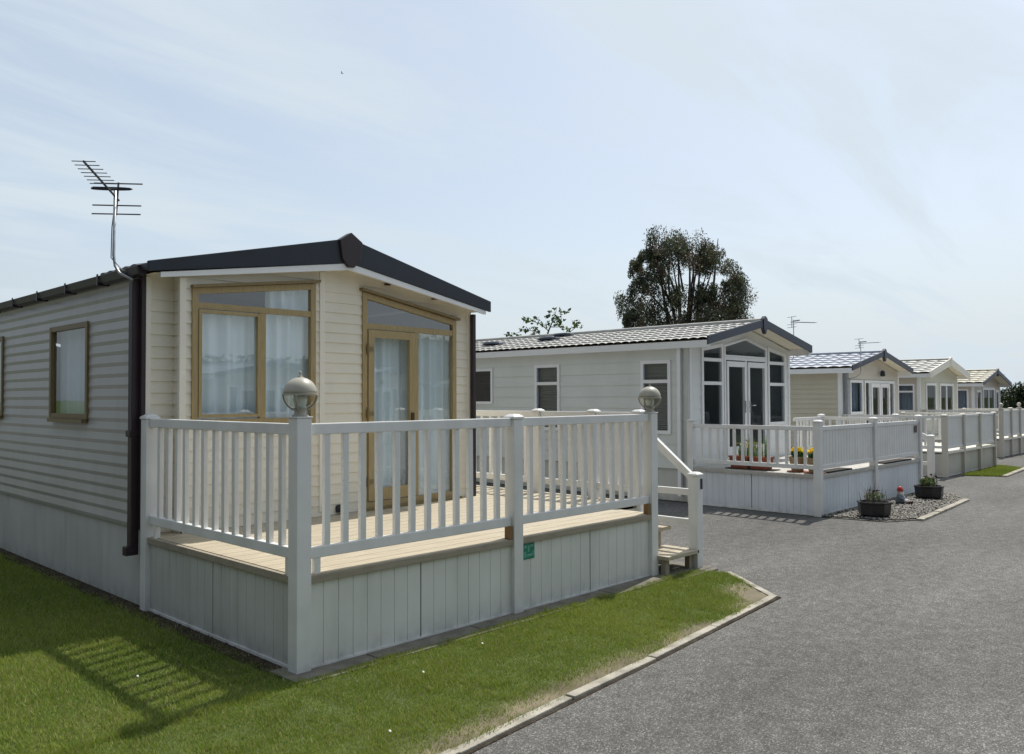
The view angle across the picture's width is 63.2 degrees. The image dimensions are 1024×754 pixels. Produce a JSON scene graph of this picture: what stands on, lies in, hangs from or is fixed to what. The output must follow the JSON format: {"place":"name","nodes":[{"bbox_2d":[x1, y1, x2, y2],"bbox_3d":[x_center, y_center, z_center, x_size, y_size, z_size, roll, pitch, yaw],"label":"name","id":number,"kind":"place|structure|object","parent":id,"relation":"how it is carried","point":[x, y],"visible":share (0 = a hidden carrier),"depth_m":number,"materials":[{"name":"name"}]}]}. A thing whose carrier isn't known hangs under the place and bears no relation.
{"place":"outdoors","nodes":[
{"label":"outdoors","id":0,"kind":"place"},
{"bbox_2d":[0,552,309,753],"bbox_3d":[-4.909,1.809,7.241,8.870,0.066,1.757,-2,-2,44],"label":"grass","id":1,"kind":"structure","parent":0,"point":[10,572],"depth_m":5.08,"materials":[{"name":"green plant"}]},
{"bbox_2d":[0,559,766,753],"bbox_3d":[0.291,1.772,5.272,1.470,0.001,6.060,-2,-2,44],"label":"worn turf","id":2,"kind":"structure","parent":0,"point":[752,595],"depth_m":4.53,"materials":[{"name":"green plant"}]},
{"bbox_2d":[269,561,717,685],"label":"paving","id":3,"kind":"structure","parent":0,"point":[446,635],"depth_m":5.82,"materials":[{"name":"concrete"}]},
{"bbox_2d":[0,0,1023,389],"label":"sky","id":4,"kind":"structure","parent":0,"point":[860,162],"materials":[{"name":"blue"}]},
{"bbox_2d":[472,453,1023,753],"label":"road","id":5,"kind":"structure","parent":0,"point":[878,637],"depth_m":5.38,"materials":[{"name":"grey asphalt"}]},
{"bbox_2d":[0,548,281,677],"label":"earth strip","id":6,"kind":"object","parent":5,"relation":"on","point":[209,639],"visible":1,"depth_m":6.25,"materials":[{"name":"brown soil"}]},
{"bbox_2d":[0,550,280,673],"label":"grit","id":7,"kind":"object","parent":6,"relation":"on","point":[141,611],"visible":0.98,"depth_m":6.33,"materials":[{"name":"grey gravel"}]},
{"bbox_2d":[0,233,490,604],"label":"mobile home","id":8,"kind":"object","parent":5,"relation":"on","point":[352,327],"visible":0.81,"depth_m":7.56,"materials":[{"name":"beige wood"}]},
{"bbox_2d":[0,336,4,418],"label":"window","id":9,"kind":"structure","parent":8,"relation":"in","point":[2,340],"depth_m":9.12,"materials":[{"name":"brown wood"}]},
{"bbox_2d":[47,321,89,422],"bbox_3d":[-4.076,-0.033,7.749,0.990,0.905,0.185,-2,-2,44],"label":"window","id":10,"kind":"structure","parent":8,"relation":"in","point":[74,350],"depth_m":7.92,"materials":[{"name":"brown wood"}]},
{"bbox_2d":[73,160,142,280],"bbox_3d":[-3.155,-1.176,6.426,0.379,0.831,0.718,0,-1,-8],"label":"television aerial","id":11,"kind":"object","parent":8,"relation":"attached to","point":[115,194],"visible":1,"depth_m":6.66,"materials":[{"name":"metal"}]},
{"bbox_2d":[191,280,320,422],"bbox_3d":[-2.194,-0.242,7.140,0.164,1.290,1.190,-2,-2,44],"label":"window","id":12,"kind":"structure","parent":8,"relation":"in","point":[243,359],"depth_m":7.12,"materials":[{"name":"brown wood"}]},
{"bbox_2d":[366,330,461,511],"bbox_3d":[-0.983,0.420,8.405,0.148,1.731,1.340,-1,-2,39],"label":"door","id":13,"kind":"structure","parent":8,"relation":"in","point":[371,334],"depth_m":8.08,"materials":[{"name":"brown wood"}]},
{"bbox_2d":[140,409,703,673],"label":"deck","id":14,"kind":"structure","parent":5,"relation":"on","point":[300,590],"depth_m":5.98,"materials":[{"name":"white plastic"}]},
{"bbox_2d":[282,371,317,416],"bbox_3d":[-1.283,0.101,5.044,0.216,0.275,0.216,-2,-2,44],"label":"globe lamp","id":15,"kind":"object","parent":14,"relation":"on","point":[299,387],"visible":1,"depth_m":5.00,"materials":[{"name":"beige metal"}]},
{"bbox_2d":[523,542,534,559],"bbox_3d":[0.130,1.349,6.455,0.005,0.120,0.130,-2,-2,44],"label":"sign plate","id":16,"kind":"object","parent":14,"relation":"attached to","point":[528,551],"visible":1,"depth_m":6.45,"materials":[{"name":"green plastic"}]},
{"bbox_2d":[638,382,661,411],"bbox_3d":[1.274,0.188,7.704,0.216,0.275,0.216,-2,-2,44],"label":"globe lamp","id":17,"kind":"object","parent":14,"relation":"on","point":[649,393],"visible":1,"depth_m":7.66,"materials":[{"name":"beige metal"}]},
{"bbox_2d":[504,307,582,336],"bbox_3d":[1.164,-0.072,30.299,2.951,4.928,0.843,0,-1,-1],"label":"young tree","id":18,"kind":"object","parent":5,"relation":"on","point":[559,321],"visible":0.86,"depth_m":30.33,"materials":[{"name":"green plant"}]},
{"bbox_2d":[439,571,777,753],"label":"kerb","id":19,"kind":"structure","parent":5,"relation":"on","point":[555,704],"depth_m":4.77,"materials":[{"name":"concrete"}]},
{"bbox_2d":[464,597,780,753],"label":"road edge gap","id":20,"kind":"object","parent":5,"relation":"on","point":[598,689],"visible":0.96,"depth_m":4.77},
{"bbox_2d":[476,316,811,501],"bbox_3d":[-0.259,0.595,18.252,12.525,2.990,3.640,-2,-2,44],"label":"mobile home","id":21,"kind":"object","parent":5,"relation":"on","point":[733,372],"visible":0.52,"depth_m":14.62,"materials":[{"name":"plastic"}]},
{"bbox_2d":[476,368,492,403],"bbox_3d":[-0.561,0.184,16.242,0.650,0.685,0.150,-2,-2,44],"label":"window","id":22,"kind":"structure","parent":21,"relation":"in","point":[484,377],"depth_m":16.29,"materials":[{"name":"white glass"}]},
{"bbox_2d":[534,364,560,430],"bbox_3d":[0.665,0.368,15.036,0.600,1.180,0.115,-2,-2,44],"label":"window","id":23,"kind":"structure","parent":21,"relation":"in","point":[554,369],"depth_m":15.10,"materials":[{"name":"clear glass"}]},
{"bbox_2d":[640,360,671,433],"bbox_3d":[2.342,0.322,13.426,0.570,1.180,0.115,-2,-2,44],"label":"window","id":24,"kind":"structure","parent":21,"relation":"in","point":[656,376],"depth_m":13.42,"materials":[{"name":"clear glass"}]},
{"bbox_2d":[700,343,723,428],"bbox_3d":[3.226,0.135,13.464,0.060,1.390,0.670,-2,-2,44],"label":"window","id":25,"kind":"structure","parent":21,"relation":"in","point":[720,346],"depth_m":13.59,"materials":[{"name":"white plastic"}]},
{"bbox_2d":[726,361,748,455],"bbox_3d":[3.785,0.520,13.956,0.110,1.560,0.645,-2,-2,44],"label":"door","id":26,"kind":"structure","parent":21,"relation":"in","point":[728,363],"depth_m":14.01,"materials":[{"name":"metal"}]},
{"bbox_2d":[747,362,766,452],"bbox_3d":[4.280,0.531,14.472,0.110,1.560,0.645,-2,-2,44],"label":"door","id":27,"kind":"structure","parent":21,"relation":"in","point":[749,364],"depth_m":14.60,"materials":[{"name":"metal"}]},
{"bbox_2d":[767,347,785,424],"bbox_3d":[4.774,0.169,15.076,0.060,1.390,0.680,-2,-2,44],"label":"window","id":28,"kind":"structure","parent":21,"relation":"in","point":[783,356],"depth_m":15.14,"materials":[{"name":"white plastic"}]},
{"bbox_2d":[787,316,816,362],"bbox_3d":[5.469,-0.661,15.927,0.783,0.983,0.285,0,-1,-16],"label":"television aerial","id":29,"kind":"object","parent":21,"relation":"attached to","point":[793,326],"visible":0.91,"depth_m":15.90,"materials":[{"name":"metal"}]},
{"bbox_2d":[613,224,757,327],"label":"eucalyptus tree","id":30,"kind":"object","parent":5,"relation":"on","point":[706,259],"visible":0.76,"depth_m":44.27,"materials":[{"name":"green plant"}]},
{"bbox_2d":[686,414,934,516],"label":"deck","id":31,"kind":"structure","parent":5,"relation":"on","point":[862,450],"depth_m":12.34,"materials":[{"name":"white plastic"}]},
{"bbox_2d":[725,434,779,470],"bbox_3d":[3.569,1.106,12.386,0.770,0.530,0.240,-2,-2,44],"label":"plant trough","id":32,"kind":"object","parent":31,"relation":"on","point":[747,457],"visible":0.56,"depth_m":12.33,"materials":[{"name":"ceramic"}]},
{"bbox_2d":[787,447,806,471],"bbox_3d":[4.104,1.179,11.981,0.300,0.362,0.300,-2,-2,44],"label":"flower pot","id":33,"kind":"object","parent":31,"relation":"on","point":[800,456],"visible":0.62,"depth_m":11.91,"materials":[{"name":"ceramic"}]},
{"bbox_2d":[804,447,825,473],"bbox_3d":[4.272,1.170,11.751,0.300,0.367,0.300,-2,-2,44],"label":"flower pot","id":34,"kind":"object","parent":31,"relation":"on","point":[810,457],"visible":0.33,"depth_m":11.71,"materials":[{"name":"ceramic"}]},
{"bbox_2d":[823,467,851,472],"bbox_3d":[4.662,1.350,12.066,0.200,0.018,0.840,-2,-2,44],"label":"deck mat","id":35,"kind":"object","parent":31,"relation":"on","point":[832,470],"visible":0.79,"depth_m":12.07,"materials":[{"name":"grey"}]},
{"bbox_2d":[878,458,911,463],"bbox_3d":[6.290,1.386,13.761,0.200,0.018,1.200,-2,-2,44],"label":"deck mat","id":36,"kind":"object","parent":31,"relation":"on","point":[892,460],"visible":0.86,"depth_m":13.73,"materials":[{"name":"grey"}]},
{"bbox_2d":[790,349,913,450],"bbox_3d":[4.417,0.829,23.533,11.945,2.750,3.800,-2,-2,44],"label":"mobile home","id":37,"kind":"object","parent":5,"relation":"on","point":[821,383],"visible":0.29,"depth_m":19.11,"materials":[{"name":"plastic"}]},
{"bbox_2d":[849,380,863,414],"bbox_3d":[7.796,0.460,19.004,0.154,0.780,0.740,-2,-2,44],"label":"window","id":38,"kind":"structure","parent":37,"relation":"in","point":[853,385],"depth_m":19.16,"materials":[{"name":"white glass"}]},
{"bbox_2d":[848,338,878,378],"bbox_3d":[7.747,-0.390,18.284,0.754,0.902,0.378,0,-1,5],"label":"television aerial","id":39,"kind":"object","parent":37,"relation":"attached to","point":[860,343],"visible":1,"depth_m":18.25,"materials":[{"name":"metal"}]},
{"bbox_2d":[870,383,880,422],"bbox_3d":[8.621,0.824,19.753,0.045,1.345,0.575,-2,-2,44],"label":"door","id":40,"kind":"structure","parent":37,"relation":"in","point":[872,385],"depth_m":19.89,"materials":[{"name":"white plastic"}]},
{"bbox_2d":[881,384,889,421],"bbox_3d":[9.040,0.833,20.190,0.045,1.345,0.575,-2,-2,44],"label":"door","id":41,"kind":"structure","parent":37,"relation":"in","point":[887,386],"depth_m":20.33,"materials":[{"name":"white plastic"}]},
{"bbox_2d":[822,492,962,521],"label":"gravel","id":42,"kind":"structure","parent":5,"relation":"on","point":[901,511],"depth_m":12.03,"materials":[{"name":"grey gravel"}]},
{"bbox_2d":[857,484,891,517],"bbox_3d":[4.928,1.668,11.351,0.459,0.449,0.449,-2,-2,44],"label":"planter","id":43,"kind":"object","parent":42,"relation":"on","point":[879,506],"visible":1,"depth_m":11.23,"materials":[{"name":"plastic"}]},
{"bbox_2d":[895,486,913,503],"bbox_3d":[5.955,1.790,12.645,0.247,0.262,0.173,0,-1,5],"label":"garden gnome","id":44,"kind":"object","parent":42,"relation":"on","point":[900,497],"visible":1,"depth_m":12.62,"materials":[{"name":"grey ceramic"}]},
{"bbox_2d":[914,473,943,498],"bbox_3d":[6.667,1.719,13.321,0.416,0.431,0.416,0,-1,-7],"label":"planter","id":45,"kind":"object","parent":42,"relation":"on","point":[927,488],"visible":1,"depth_m":13.21,"materials":[{"name":"plastic"}]},
{"bbox_2d":[842,412,996,477],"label":"deck","id":46,"kind":"structure","parent":5,"relation":"on","point":[961,447],"depth_m":17.94,"materials":[{"name":"plastic"}]},
{"bbox_2d":[899,357,969,434],"bbox_3d":[8.848,0.916,28.926,11.865,2.810,3.780,-2,-2,44],"label":"mobile home","id":47,"kind":"object","parent":5,"relation":"on","point":[930,384],"visible":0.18,"depth_m":24.75,"materials":[{"name":"plastic"}]},
{"bbox_2d":[899,384,914,411],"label":"window","id":48,"kind":"structure","parent":47,"relation":"in","point":[906,391],"depth_m":24.13,"materials":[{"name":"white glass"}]},
{"bbox_2d":[925,383,936,419],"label":"window","id":49,"kind":"structure","parent":47,"relation":"in","point":[930,384],"depth_m":24.75,"materials":[{"name":"white plastic"}]},
{"bbox_2d":[939,383,953,412],"bbox_3d":[13.314,0.942,25.536,0.060,1.480,1.300,-2,-2,44],"label":"french door","id":50,"kind":"structure","parent":47,"relation":"in","point":[940,384],"depth_m":25.53,"materials":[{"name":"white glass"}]},
{"bbox_2d":[916,499,969,520],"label":"curb","id":51,"kind":"structure","parent":5,"relation":"on","point":[941,510],"depth_m":11.84,"materials":[{"name":"concrete"}]},
{"bbox_2d":[958,368,1011,432],"bbox_3d":[13.418,1.114,34.379,11.895,2.650,3.680,-2,-2,44],"label":"mobile home","id":52,"kind":"object","parent":5,"relation":"on","point":[980,388],"visible":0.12,"depth_m":30.07,"materials":[{"name":"plastic"}]},
{"bbox_2d":[958,389,968,409],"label":"window","id":53,"kind":"structure","parent":52,"relation":"in","point":[963,394],"depth_m":29.60,"materials":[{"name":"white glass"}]},
{"bbox_2d":[976,390,981,407],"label":"window","id":54,"kind":"structure","parent":52,"relation":"in","point":[980,403],"depth_m":29.85,"materials":[{"name":"white plastic"}]},
{"bbox_2d":[982,388,994,412],"bbox_3d":[17.526,1.093,30.640,0.060,1.400,1.500,-2,-2,44],"label":"french door","id":55,"kind":"structure","parent":52,"relation":"in","point":[993,389],"depth_m":30.63,"materials":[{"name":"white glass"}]},
{"bbox_2d":[995,390,998,415],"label":"window","id":56,"kind":"structure","parent":52,"relation":"in","point":[996,402],"depth_m":31.55,"materials":[{"name":"white plastic"}]},
{"bbox_2d":[1002,467,1023,476],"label":"kerb wedge","id":57,"kind":"object","parent":5,"relation":"on","point":[1013,472],"visible":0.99,"depth_m":17.63,"materials":[{"name":"concrete"}]},
{"bbox_2d":[921,402,1023,456],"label":"deck","id":58,"kind":"structure","parent":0,"point":[1010,437],"depth_m":23.13,"materials":[{"name":"plastic"}]},
{"label":"ground","id":59,"kind":"structure","parent":0,"visible":0},
{"bbox_2d":[1000,390,1012,406],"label":"field tree","id":60,"kind":"object","parent":59,"relation":"on","point":[1003,399],"visible":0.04,"depth_m":78.94,"materials":[{"name":"green plant"}]},
{"bbox_2d":[1000,381,1023,408],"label":"tree","id":61,"kind":"object","parent":59,"relation":"on","point":[1016,391],"visible":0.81,"depth_m":74.52,"materials":[{"name":"green plant"}]},
{"label":"lawn wedge","id":62,"kind":"structure","parent":0,"visible":0},
{"bbox_2d":[962,464,1021,475],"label":"grass","id":63,"kind":"structure","parent":62,"relation":"on","point":[997,470],"depth_m":17.85,"materials":[{"name":"green plant"}]}
]}

